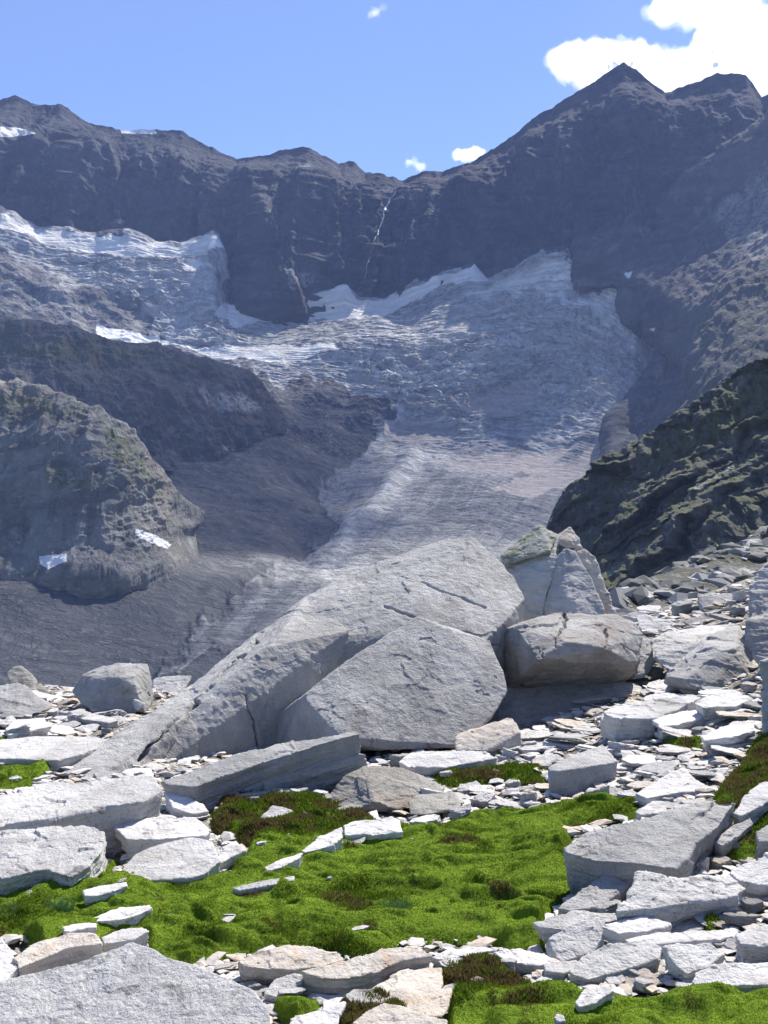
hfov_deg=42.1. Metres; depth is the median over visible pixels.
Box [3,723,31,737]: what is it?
wedge stone
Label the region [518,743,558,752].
flat stone
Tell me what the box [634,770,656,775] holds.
flat stone
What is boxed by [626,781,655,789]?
flat stone
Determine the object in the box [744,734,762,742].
block stone
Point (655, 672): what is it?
stone
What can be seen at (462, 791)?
stone
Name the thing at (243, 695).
boulder
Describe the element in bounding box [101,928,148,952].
rock slab
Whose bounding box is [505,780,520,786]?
stone
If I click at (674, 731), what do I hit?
flat stone
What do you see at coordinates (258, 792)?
rock slab
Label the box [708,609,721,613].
flat stone
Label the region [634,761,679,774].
flat stone
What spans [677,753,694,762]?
flat stone
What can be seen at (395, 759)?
wedge stone
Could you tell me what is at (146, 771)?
flat stone
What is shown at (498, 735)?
block
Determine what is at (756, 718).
flat stone
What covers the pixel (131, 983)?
granite rock
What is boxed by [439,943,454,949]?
flat stone
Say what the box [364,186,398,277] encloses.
waterfall
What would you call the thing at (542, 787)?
flat stone
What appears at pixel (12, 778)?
flat stone
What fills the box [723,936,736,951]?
flat stone
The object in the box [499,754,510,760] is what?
flat stone
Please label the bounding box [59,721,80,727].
flat stone
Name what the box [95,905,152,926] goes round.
rock slab
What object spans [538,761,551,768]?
stone
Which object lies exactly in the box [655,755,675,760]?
wedge stone
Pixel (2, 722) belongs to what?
flat stone
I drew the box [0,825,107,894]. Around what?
rock slab
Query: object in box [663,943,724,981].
rock slab
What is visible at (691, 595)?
stone
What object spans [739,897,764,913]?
block stone
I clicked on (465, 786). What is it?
flat stone
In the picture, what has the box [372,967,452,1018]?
rock slab
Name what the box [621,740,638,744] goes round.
wedge stone
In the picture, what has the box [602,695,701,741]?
rock slab
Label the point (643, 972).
flat stone
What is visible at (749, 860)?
stone
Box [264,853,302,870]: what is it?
rock slab
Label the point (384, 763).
flat stone
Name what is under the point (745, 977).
rock slab
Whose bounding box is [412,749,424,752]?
stone
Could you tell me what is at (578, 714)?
stone
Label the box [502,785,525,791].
flat stone
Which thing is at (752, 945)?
rock slab
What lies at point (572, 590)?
boulder
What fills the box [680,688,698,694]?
stone
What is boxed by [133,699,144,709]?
rock
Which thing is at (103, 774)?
flat stone
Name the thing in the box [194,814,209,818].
flat stone
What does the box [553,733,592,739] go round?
flat stone
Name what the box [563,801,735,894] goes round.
rock slab
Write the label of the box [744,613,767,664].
boulder
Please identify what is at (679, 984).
wedge stone
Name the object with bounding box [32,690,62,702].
rock slab
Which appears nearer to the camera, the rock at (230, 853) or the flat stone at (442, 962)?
the flat stone at (442, 962)
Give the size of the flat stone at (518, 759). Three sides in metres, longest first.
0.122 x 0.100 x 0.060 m
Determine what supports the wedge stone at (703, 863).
on the rubble
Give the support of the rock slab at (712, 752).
on the ground
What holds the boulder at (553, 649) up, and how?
on the boulder at (520, 706)
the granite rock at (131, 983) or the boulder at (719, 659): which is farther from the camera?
the boulder at (719, 659)
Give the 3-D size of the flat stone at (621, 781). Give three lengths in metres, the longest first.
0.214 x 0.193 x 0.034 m
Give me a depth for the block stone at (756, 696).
8.81 m
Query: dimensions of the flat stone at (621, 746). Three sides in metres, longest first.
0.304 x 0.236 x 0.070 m
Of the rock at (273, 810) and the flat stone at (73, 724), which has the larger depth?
the flat stone at (73, 724)
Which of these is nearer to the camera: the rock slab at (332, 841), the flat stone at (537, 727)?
the rock slab at (332, 841)
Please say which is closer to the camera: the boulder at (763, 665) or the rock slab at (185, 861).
the rock slab at (185, 861)
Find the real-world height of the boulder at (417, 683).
1.373 m
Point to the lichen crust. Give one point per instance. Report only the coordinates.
(537, 540)
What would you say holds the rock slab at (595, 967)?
on the ground
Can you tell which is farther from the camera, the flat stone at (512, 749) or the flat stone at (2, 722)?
the flat stone at (2, 722)
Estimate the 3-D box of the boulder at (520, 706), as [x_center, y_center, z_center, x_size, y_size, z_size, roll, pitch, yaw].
[1.822,2.196,11.317,1.762,0.636,1.668,0,0,0]
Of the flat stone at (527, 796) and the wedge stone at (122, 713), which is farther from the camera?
the wedge stone at (122, 713)
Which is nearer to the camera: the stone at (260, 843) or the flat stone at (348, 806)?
the stone at (260, 843)
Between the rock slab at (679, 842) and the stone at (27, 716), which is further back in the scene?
the stone at (27, 716)
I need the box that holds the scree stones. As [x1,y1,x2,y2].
[609,526,767,616]
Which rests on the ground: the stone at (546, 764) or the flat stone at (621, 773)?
the flat stone at (621, 773)
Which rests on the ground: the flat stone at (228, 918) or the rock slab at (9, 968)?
the rock slab at (9, 968)
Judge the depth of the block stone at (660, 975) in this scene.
3.95 m
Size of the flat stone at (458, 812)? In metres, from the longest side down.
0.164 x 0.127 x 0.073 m
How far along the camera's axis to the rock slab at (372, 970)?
4.01 m
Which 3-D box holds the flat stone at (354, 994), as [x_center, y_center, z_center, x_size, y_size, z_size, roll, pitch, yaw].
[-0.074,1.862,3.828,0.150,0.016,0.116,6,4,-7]
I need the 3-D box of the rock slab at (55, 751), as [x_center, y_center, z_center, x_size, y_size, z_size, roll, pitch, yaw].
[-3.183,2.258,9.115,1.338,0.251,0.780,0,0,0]
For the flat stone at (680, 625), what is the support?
on the ground
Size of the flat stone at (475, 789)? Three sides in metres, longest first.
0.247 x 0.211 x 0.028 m
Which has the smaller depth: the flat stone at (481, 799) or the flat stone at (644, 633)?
the flat stone at (481, 799)
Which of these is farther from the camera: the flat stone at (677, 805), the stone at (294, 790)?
the stone at (294, 790)
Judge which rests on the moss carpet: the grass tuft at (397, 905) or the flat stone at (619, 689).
the grass tuft at (397, 905)
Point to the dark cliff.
(685, 483)
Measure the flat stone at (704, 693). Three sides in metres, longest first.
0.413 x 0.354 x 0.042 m
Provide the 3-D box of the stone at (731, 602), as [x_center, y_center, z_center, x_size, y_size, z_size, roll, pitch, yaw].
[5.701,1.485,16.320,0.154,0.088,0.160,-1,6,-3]
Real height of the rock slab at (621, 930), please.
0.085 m
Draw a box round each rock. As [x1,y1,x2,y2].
[0,942,269,1023]
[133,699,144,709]
[219,841,245,870]
[260,805,292,817]
[546,919,604,961]
[554,1014,564,1023]
[575,985,613,1012]
[732,782,767,824]
[755,825,767,860]
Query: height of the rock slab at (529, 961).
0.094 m
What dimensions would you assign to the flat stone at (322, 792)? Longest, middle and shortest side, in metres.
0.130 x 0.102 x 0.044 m
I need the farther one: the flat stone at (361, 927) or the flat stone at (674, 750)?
the flat stone at (674, 750)
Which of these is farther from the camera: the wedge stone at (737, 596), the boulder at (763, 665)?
the wedge stone at (737, 596)
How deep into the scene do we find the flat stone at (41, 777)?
8.36 m
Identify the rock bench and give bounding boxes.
[0,317,291,471]
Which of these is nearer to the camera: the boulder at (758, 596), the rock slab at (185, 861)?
the rock slab at (185, 861)
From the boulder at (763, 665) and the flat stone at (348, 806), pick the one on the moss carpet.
the flat stone at (348, 806)
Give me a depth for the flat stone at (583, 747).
8.52 m
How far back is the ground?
8.62 m
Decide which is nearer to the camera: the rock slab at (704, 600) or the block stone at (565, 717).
the block stone at (565, 717)
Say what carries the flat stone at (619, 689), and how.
on the ground
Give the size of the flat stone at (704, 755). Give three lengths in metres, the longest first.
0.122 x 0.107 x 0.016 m
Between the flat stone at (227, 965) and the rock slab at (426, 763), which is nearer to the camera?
the flat stone at (227, 965)
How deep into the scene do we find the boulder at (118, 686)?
12.66 m
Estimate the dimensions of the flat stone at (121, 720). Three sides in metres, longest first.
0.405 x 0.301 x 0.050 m
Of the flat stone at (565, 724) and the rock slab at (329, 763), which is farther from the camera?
the flat stone at (565, 724)
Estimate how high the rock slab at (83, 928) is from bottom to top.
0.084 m
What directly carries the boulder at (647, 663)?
on the ground
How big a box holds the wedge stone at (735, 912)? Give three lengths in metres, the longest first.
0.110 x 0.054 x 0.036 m
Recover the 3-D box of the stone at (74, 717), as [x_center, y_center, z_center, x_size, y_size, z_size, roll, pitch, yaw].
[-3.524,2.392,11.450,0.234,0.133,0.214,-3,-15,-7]
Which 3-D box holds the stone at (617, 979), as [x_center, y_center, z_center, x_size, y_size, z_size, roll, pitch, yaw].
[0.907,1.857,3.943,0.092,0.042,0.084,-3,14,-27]
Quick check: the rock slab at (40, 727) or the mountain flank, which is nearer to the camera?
the rock slab at (40, 727)
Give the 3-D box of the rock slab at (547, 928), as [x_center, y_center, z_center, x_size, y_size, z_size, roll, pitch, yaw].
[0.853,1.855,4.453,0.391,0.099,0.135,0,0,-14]
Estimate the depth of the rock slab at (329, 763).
7.47 m
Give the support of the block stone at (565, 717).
on the ground
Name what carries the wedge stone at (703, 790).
on the rubble
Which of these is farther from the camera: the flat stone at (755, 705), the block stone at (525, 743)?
the block stone at (525, 743)
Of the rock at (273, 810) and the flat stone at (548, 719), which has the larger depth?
the flat stone at (548, 719)
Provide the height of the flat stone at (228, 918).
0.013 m
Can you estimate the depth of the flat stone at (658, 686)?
10.68 m
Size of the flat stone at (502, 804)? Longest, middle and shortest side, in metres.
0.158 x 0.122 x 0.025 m
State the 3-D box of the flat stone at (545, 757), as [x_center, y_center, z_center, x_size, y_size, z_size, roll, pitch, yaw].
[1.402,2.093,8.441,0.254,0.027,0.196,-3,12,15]
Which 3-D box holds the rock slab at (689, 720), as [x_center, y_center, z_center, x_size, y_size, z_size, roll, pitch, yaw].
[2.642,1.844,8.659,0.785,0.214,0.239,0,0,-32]
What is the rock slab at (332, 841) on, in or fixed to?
on the ground
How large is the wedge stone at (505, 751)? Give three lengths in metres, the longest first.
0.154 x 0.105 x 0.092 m
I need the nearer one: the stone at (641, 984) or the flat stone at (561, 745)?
the stone at (641, 984)
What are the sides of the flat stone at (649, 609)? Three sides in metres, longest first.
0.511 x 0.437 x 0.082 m
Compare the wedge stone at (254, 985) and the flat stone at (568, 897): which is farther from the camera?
the flat stone at (568, 897)
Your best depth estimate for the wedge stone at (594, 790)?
6.94 m
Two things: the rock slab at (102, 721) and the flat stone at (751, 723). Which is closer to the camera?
the flat stone at (751, 723)
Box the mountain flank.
[570,110,767,468]
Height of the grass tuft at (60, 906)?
0.076 m
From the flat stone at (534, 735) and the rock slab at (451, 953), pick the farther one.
the flat stone at (534, 735)
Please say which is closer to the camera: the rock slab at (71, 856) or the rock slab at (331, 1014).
the rock slab at (331, 1014)
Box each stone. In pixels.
[0,719,29,725]
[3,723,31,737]
[9,775,21,780]
[12,786,27,792]
[23,714,31,718]
[32,774,54,780]
[47,708,58,715]
[48,725,78,735]
[51,716,67,720]
[58,710,67,715]
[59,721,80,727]
[61,766,72,770]
[67,714,86,722]
[81,724,99,731]
[93,709,122,715]
[93,771,115,778]
[101,728,111,735]
[112,716,128,725]
[120,710,126,716]
[121,768,153,775]
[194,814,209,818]
[214,961,236,970]
[222,915,235,921]
[243,980,261,989]
[254,985,267,993]
[256,841,266,845]
[256,990,261,999]
[265,1003,277,1015]
[278,986,305,993]
[290,789,300,792]
[314,790,327,794]
[323,793,331,799]
[337,805,360,809]
[346,989,383,1002]
[349,837,365,843]
[352,925,368,930]
[378,761,389,765]
[387,808,402,812]
[389,753,407,767]
[409,814,440,824]
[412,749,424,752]
[420,788,443,793]
[438,957,460,966]
[439,770,451,776]
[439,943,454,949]
[448,803,470,819]
[454,792,470,805]
[456,789,468,793]
[457,781,480,793]
[468,785,495,793]
[471,792,495,807]
[487,750,498,754]
[488,798,509,808]
[495,802,512,807]
[497,746,522,752]
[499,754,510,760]
[500,957,516,970]
[502,747,518,756]
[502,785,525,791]
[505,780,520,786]
[513,757,527,762]
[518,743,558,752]
[520,730,553,741]
[520,741,536,745]
[520,791,537,801]
[532,725,553,731]
[533,783,548,790]
[534,754,563,761]
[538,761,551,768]
[541,716,557,722]
[542,739,578,749]
[544,800,560,803]
[546,736,586,744]
[551,718,588,730]
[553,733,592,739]
[558,715,572,719]
[562,894,575,902]
[570,710,583,717]
[570,727,600,733]
[572,693,613,704]
[575,744,594,750]
[585,786,600,793]
[596,899,620,918]
[597,785,609,792]
[601,682,641,697]
[603,973,625,986]
[605,746,619,754]
[608,741,640,750]
[609,787,621,797]
[616,779,636,783]
[616,790,635,796]
[617,764,632,771]
[617,771,627,775]
[621,615,637,621]
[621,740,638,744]
[621,755,656,766]
[623,968,659,992]
[625,678,648,685]
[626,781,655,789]
[626,969,639,975]
[633,977,653,993]
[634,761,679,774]
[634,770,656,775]
[637,605,662,613]
[642,631,656,634]
[644,693,682,700]
[646,679,679,693]
[647,666,663,678]
[654,973,666,977]
[655,746,691,754]
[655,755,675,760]
[655,972,673,985]
[658,725,693,737]
[661,797,673,801]
[670,599,693,615]
[670,919,704,932]
[673,803,690,808]
[674,623,685,626]
[675,982,691,987]
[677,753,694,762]
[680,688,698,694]
[681,799,705,803]
[687,592,698,598]
[687,770,728,778]
[688,766,706,770]
[691,726,705,734]
[694,788,715,793]
[694,914,716,926]
[696,857,709,870]
[698,689,735,696]
[698,754,711,757]
[701,686,719,689]
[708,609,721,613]
[709,614,735,621]
[710,620,728,625]
[710,855,731,869]
[711,744,741,755]
[711,914,737,928]
[711,942,722,947]
[712,760,722,765]
[715,711,761,719]
[719,691,746,693]
[720,764,728,767]
[722,912,756,926]
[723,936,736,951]
[724,911,746,913]
[727,586,743,592]
[727,600,736,605]
[727,720,761,732]
[728,708,745,711]
[729,606,745,614]
[731,591,747,602]
[732,841,739,848]
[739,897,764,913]
[740,681,756,691]
[742,701,761,709]
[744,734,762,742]
[744,857,755,863]
[748,716,761,721]
[750,695,761,699]
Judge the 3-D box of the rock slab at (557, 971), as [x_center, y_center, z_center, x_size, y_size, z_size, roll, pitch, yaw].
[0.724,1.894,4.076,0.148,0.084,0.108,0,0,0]
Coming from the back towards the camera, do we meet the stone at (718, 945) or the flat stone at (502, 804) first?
the flat stone at (502, 804)
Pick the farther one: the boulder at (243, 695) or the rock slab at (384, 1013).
the boulder at (243, 695)
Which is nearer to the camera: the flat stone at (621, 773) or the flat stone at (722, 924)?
the flat stone at (722, 924)
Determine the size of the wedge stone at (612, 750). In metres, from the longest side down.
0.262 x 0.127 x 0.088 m
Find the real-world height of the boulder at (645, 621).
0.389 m
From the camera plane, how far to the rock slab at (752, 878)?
4.66 m
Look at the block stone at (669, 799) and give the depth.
6.33 m
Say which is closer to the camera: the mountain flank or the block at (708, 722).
the block at (708, 722)
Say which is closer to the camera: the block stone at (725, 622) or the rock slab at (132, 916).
the rock slab at (132, 916)
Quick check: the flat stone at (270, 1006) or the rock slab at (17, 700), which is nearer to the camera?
the flat stone at (270, 1006)
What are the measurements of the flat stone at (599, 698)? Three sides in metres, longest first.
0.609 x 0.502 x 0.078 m
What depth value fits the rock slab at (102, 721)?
11.32 m
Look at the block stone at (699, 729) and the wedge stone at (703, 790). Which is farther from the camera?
the block stone at (699, 729)
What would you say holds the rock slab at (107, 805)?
on the ground
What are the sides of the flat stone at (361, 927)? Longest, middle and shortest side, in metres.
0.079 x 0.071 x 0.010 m
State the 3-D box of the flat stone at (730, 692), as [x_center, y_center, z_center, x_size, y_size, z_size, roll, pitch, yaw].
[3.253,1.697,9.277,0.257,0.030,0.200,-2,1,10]
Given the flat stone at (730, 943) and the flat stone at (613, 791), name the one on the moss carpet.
the flat stone at (613, 791)
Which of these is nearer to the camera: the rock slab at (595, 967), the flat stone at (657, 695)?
the rock slab at (595, 967)
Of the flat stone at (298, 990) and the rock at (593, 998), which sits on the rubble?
the flat stone at (298, 990)
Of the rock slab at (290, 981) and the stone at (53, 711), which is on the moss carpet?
the rock slab at (290, 981)
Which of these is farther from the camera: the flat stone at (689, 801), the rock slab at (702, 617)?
the rock slab at (702, 617)
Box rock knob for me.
[0,377,204,598]
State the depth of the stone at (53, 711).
12.23 m
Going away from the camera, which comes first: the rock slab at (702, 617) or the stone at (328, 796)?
the stone at (328, 796)
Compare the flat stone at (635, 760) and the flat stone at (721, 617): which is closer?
the flat stone at (635, 760)
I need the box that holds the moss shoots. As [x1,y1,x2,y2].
[0,729,767,1023]
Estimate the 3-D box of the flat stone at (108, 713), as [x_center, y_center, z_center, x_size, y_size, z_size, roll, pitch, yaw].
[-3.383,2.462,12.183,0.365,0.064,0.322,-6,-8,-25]
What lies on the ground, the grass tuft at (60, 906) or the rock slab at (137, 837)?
the rock slab at (137, 837)
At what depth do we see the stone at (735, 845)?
5.21 m
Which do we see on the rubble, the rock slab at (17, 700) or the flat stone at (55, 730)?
the flat stone at (55, 730)
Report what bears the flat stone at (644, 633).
on the ground
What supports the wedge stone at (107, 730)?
on the rubble
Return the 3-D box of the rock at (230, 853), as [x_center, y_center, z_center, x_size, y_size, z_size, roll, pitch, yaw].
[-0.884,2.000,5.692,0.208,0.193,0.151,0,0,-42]
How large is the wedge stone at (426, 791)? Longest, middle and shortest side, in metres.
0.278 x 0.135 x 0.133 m
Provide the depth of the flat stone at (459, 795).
7.57 m
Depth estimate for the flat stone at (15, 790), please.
7.69 m
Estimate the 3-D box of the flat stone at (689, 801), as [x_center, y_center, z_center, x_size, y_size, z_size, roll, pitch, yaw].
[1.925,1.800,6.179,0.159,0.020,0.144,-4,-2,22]
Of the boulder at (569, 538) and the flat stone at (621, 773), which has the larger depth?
the boulder at (569, 538)
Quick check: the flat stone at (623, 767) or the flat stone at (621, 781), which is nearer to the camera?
the flat stone at (621, 781)
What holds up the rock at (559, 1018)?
on the moss carpet
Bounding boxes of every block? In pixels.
[408,791,460,815]
[454,718,521,751]
[548,745,617,796]
[704,717,727,726]
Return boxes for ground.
[0,576,767,1023]
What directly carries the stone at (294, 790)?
on the moss carpet
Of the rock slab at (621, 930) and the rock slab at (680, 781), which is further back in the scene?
the rock slab at (680, 781)
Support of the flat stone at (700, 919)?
on the moss carpet
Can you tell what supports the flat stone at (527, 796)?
on the ground
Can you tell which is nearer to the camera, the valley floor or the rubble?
the rubble
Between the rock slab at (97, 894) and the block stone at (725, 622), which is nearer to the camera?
the rock slab at (97, 894)
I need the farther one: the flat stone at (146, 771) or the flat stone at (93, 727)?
the flat stone at (93, 727)
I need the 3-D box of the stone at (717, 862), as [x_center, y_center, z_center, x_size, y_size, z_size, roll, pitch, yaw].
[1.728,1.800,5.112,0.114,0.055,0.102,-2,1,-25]
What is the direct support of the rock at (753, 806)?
on the moss carpet
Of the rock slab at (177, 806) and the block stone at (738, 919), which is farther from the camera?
the rock slab at (177, 806)
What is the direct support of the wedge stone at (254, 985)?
on the rubble
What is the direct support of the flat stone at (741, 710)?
on the flat stone at (741, 715)
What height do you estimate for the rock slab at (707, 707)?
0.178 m
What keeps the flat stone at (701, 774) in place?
on the ground
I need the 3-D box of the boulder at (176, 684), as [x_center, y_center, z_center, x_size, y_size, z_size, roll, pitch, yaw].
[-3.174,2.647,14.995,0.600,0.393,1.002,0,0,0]
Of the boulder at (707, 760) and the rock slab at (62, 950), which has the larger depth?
the boulder at (707, 760)
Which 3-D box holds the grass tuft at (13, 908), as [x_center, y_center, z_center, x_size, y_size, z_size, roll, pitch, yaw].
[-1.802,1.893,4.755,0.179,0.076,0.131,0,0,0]
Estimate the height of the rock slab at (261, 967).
0.160 m
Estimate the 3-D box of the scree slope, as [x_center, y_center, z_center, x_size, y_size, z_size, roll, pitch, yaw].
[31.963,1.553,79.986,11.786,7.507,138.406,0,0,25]
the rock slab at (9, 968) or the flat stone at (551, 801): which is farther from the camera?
the flat stone at (551, 801)
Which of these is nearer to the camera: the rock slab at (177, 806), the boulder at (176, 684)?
the rock slab at (177, 806)
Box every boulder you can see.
[6,666,51,693]
[62,537,524,777]
[72,662,152,713]
[152,675,191,694]
[275,617,506,750]
[330,766,443,811]
[485,682,612,727]
[498,531,558,620]
[504,613,642,687]
[543,549,605,615]
[558,527,615,613]
[628,636,655,679]
[635,614,676,631]
[664,623,753,690]
[687,757,728,768]
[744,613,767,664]
[748,562,767,617]
[758,658,767,732]
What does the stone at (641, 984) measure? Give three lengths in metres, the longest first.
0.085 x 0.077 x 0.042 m
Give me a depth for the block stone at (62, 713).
11.97 m
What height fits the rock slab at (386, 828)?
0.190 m
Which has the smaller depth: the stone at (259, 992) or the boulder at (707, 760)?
the stone at (259, 992)
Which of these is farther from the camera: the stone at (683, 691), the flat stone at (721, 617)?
the flat stone at (721, 617)
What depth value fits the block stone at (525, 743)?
8.99 m
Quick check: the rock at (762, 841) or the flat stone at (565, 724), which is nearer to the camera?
the rock at (762, 841)
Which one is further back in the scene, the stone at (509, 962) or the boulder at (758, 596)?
the boulder at (758, 596)
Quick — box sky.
[0,0,767,180]
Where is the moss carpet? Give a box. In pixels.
[0,736,767,1023]
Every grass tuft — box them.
[0,900,21,916]
[41,896,74,911]
[378,894,412,911]
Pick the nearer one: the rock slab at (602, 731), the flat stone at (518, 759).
the flat stone at (518, 759)
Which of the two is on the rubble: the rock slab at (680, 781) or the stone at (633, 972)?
the stone at (633, 972)
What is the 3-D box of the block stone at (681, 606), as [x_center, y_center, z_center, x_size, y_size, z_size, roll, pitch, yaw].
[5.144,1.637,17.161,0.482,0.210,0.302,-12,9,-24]
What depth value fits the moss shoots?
5.11 m
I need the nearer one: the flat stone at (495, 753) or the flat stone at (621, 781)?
the flat stone at (621, 781)
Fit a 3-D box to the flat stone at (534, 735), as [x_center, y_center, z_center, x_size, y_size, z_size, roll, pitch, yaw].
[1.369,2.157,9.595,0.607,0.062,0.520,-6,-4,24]
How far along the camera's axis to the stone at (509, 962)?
4.16 m
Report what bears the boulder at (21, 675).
on the ground
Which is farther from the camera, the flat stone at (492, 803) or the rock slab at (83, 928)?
the flat stone at (492, 803)
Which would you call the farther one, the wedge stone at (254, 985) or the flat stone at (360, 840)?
the flat stone at (360, 840)
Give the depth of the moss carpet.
4.84 m
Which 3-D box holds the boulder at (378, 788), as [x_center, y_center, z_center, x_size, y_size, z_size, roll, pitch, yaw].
[0.057,2.136,7.544,0.821,0.408,1.006,0,0,15]
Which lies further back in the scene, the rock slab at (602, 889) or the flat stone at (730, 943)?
the rock slab at (602, 889)
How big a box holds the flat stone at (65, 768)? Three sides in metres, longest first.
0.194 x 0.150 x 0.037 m
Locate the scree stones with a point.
(641, 595)
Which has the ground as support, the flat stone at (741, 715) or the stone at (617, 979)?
the flat stone at (741, 715)
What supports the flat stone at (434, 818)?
on the moss carpet
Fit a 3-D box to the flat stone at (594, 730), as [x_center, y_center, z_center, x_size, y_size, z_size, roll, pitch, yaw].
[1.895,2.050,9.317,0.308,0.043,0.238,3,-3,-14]
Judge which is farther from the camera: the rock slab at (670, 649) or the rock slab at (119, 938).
the rock slab at (670, 649)
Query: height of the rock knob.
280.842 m
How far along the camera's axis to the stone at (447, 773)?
8.13 m
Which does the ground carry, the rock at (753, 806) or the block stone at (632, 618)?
the block stone at (632, 618)
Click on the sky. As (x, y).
(399, 89)
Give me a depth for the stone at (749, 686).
9.30 m
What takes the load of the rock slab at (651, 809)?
on the ground
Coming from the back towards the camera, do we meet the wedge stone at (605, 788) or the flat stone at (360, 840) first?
the wedge stone at (605, 788)
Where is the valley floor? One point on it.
(264, 509)
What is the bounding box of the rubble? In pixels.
[0,579,767,1023]
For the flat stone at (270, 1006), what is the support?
on the ground
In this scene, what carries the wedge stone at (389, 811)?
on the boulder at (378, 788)
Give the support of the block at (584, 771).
on the ground
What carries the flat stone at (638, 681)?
on the ground
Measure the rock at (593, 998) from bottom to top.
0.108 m
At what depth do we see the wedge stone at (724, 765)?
7.00 m
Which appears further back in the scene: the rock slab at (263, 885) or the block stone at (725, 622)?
the block stone at (725, 622)
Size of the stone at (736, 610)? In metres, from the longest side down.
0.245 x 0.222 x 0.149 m
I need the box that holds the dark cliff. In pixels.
[546,357,767,591]
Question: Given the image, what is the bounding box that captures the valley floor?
[0,205,604,688]
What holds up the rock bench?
on the valley floor
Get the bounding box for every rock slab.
[0,682,50,718]
[0,736,106,771]
[0,776,162,854]
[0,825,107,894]
[0,937,18,980]
[5,718,51,738]
[12,933,102,975]
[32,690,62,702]
[62,923,96,934]
[68,710,118,728]
[82,882,127,905]
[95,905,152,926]
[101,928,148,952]
[114,817,210,857]
[122,837,220,884]
[161,732,366,814]
[165,793,208,820]
[215,787,307,798]
[232,876,294,895]
[237,945,342,984]
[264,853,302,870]
[264,973,304,1002]
[290,1001,345,1023]
[300,948,432,994]
[302,827,343,853]
[343,816,402,840]
[353,1003,447,1023]
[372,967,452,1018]
[399,750,497,776]
[431,947,494,967]
[493,948,560,974]
[532,910,616,941]
[543,960,576,980]
[557,875,628,914]
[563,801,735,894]
[569,940,661,985]
[600,713,607,740]
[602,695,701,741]
[602,915,671,943]
[615,870,745,925]
[626,929,737,955]
[635,767,709,807]
[635,801,678,818]
[650,624,731,669]
[652,710,706,740]
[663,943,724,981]
[684,612,710,625]
[692,962,767,992]
[695,692,752,719]
[697,593,732,611]
[702,725,754,750]
[708,742,750,756]
[714,818,752,855]
[730,852,767,898]
[735,925,767,963]
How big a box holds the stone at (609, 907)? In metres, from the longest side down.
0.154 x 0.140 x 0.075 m
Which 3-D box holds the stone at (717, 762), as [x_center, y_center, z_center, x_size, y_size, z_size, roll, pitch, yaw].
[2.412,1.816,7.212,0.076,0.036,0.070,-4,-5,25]
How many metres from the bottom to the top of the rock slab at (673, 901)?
0.323 m
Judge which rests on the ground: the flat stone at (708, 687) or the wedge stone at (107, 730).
the flat stone at (708, 687)
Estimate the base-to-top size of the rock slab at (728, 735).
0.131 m
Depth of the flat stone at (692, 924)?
4.40 m
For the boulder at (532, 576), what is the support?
on the ground
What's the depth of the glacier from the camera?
2140.97 m
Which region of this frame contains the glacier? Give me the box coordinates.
[0,210,653,676]
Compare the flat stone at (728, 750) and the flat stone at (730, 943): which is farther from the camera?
the flat stone at (728, 750)
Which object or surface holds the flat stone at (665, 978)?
on the flat stone at (643, 972)
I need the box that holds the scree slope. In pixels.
[625,537,767,611]
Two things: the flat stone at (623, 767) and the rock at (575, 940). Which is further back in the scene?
the flat stone at (623, 767)
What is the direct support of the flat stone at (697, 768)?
on the ground
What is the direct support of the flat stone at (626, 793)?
on the moss carpet
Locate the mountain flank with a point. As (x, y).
(688, 276)
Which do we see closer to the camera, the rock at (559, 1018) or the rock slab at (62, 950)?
the rock at (559, 1018)
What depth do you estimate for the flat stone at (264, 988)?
4.02 m
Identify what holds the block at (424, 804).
on the ground
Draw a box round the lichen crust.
[500,524,556,566]
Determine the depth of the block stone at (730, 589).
17.50 m
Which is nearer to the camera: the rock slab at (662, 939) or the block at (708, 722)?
the rock slab at (662, 939)
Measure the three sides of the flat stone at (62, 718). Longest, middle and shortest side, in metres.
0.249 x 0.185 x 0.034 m
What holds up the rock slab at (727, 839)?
on the moss carpet
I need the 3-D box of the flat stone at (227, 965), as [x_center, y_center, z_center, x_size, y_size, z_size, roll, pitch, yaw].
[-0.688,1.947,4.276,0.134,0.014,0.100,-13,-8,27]

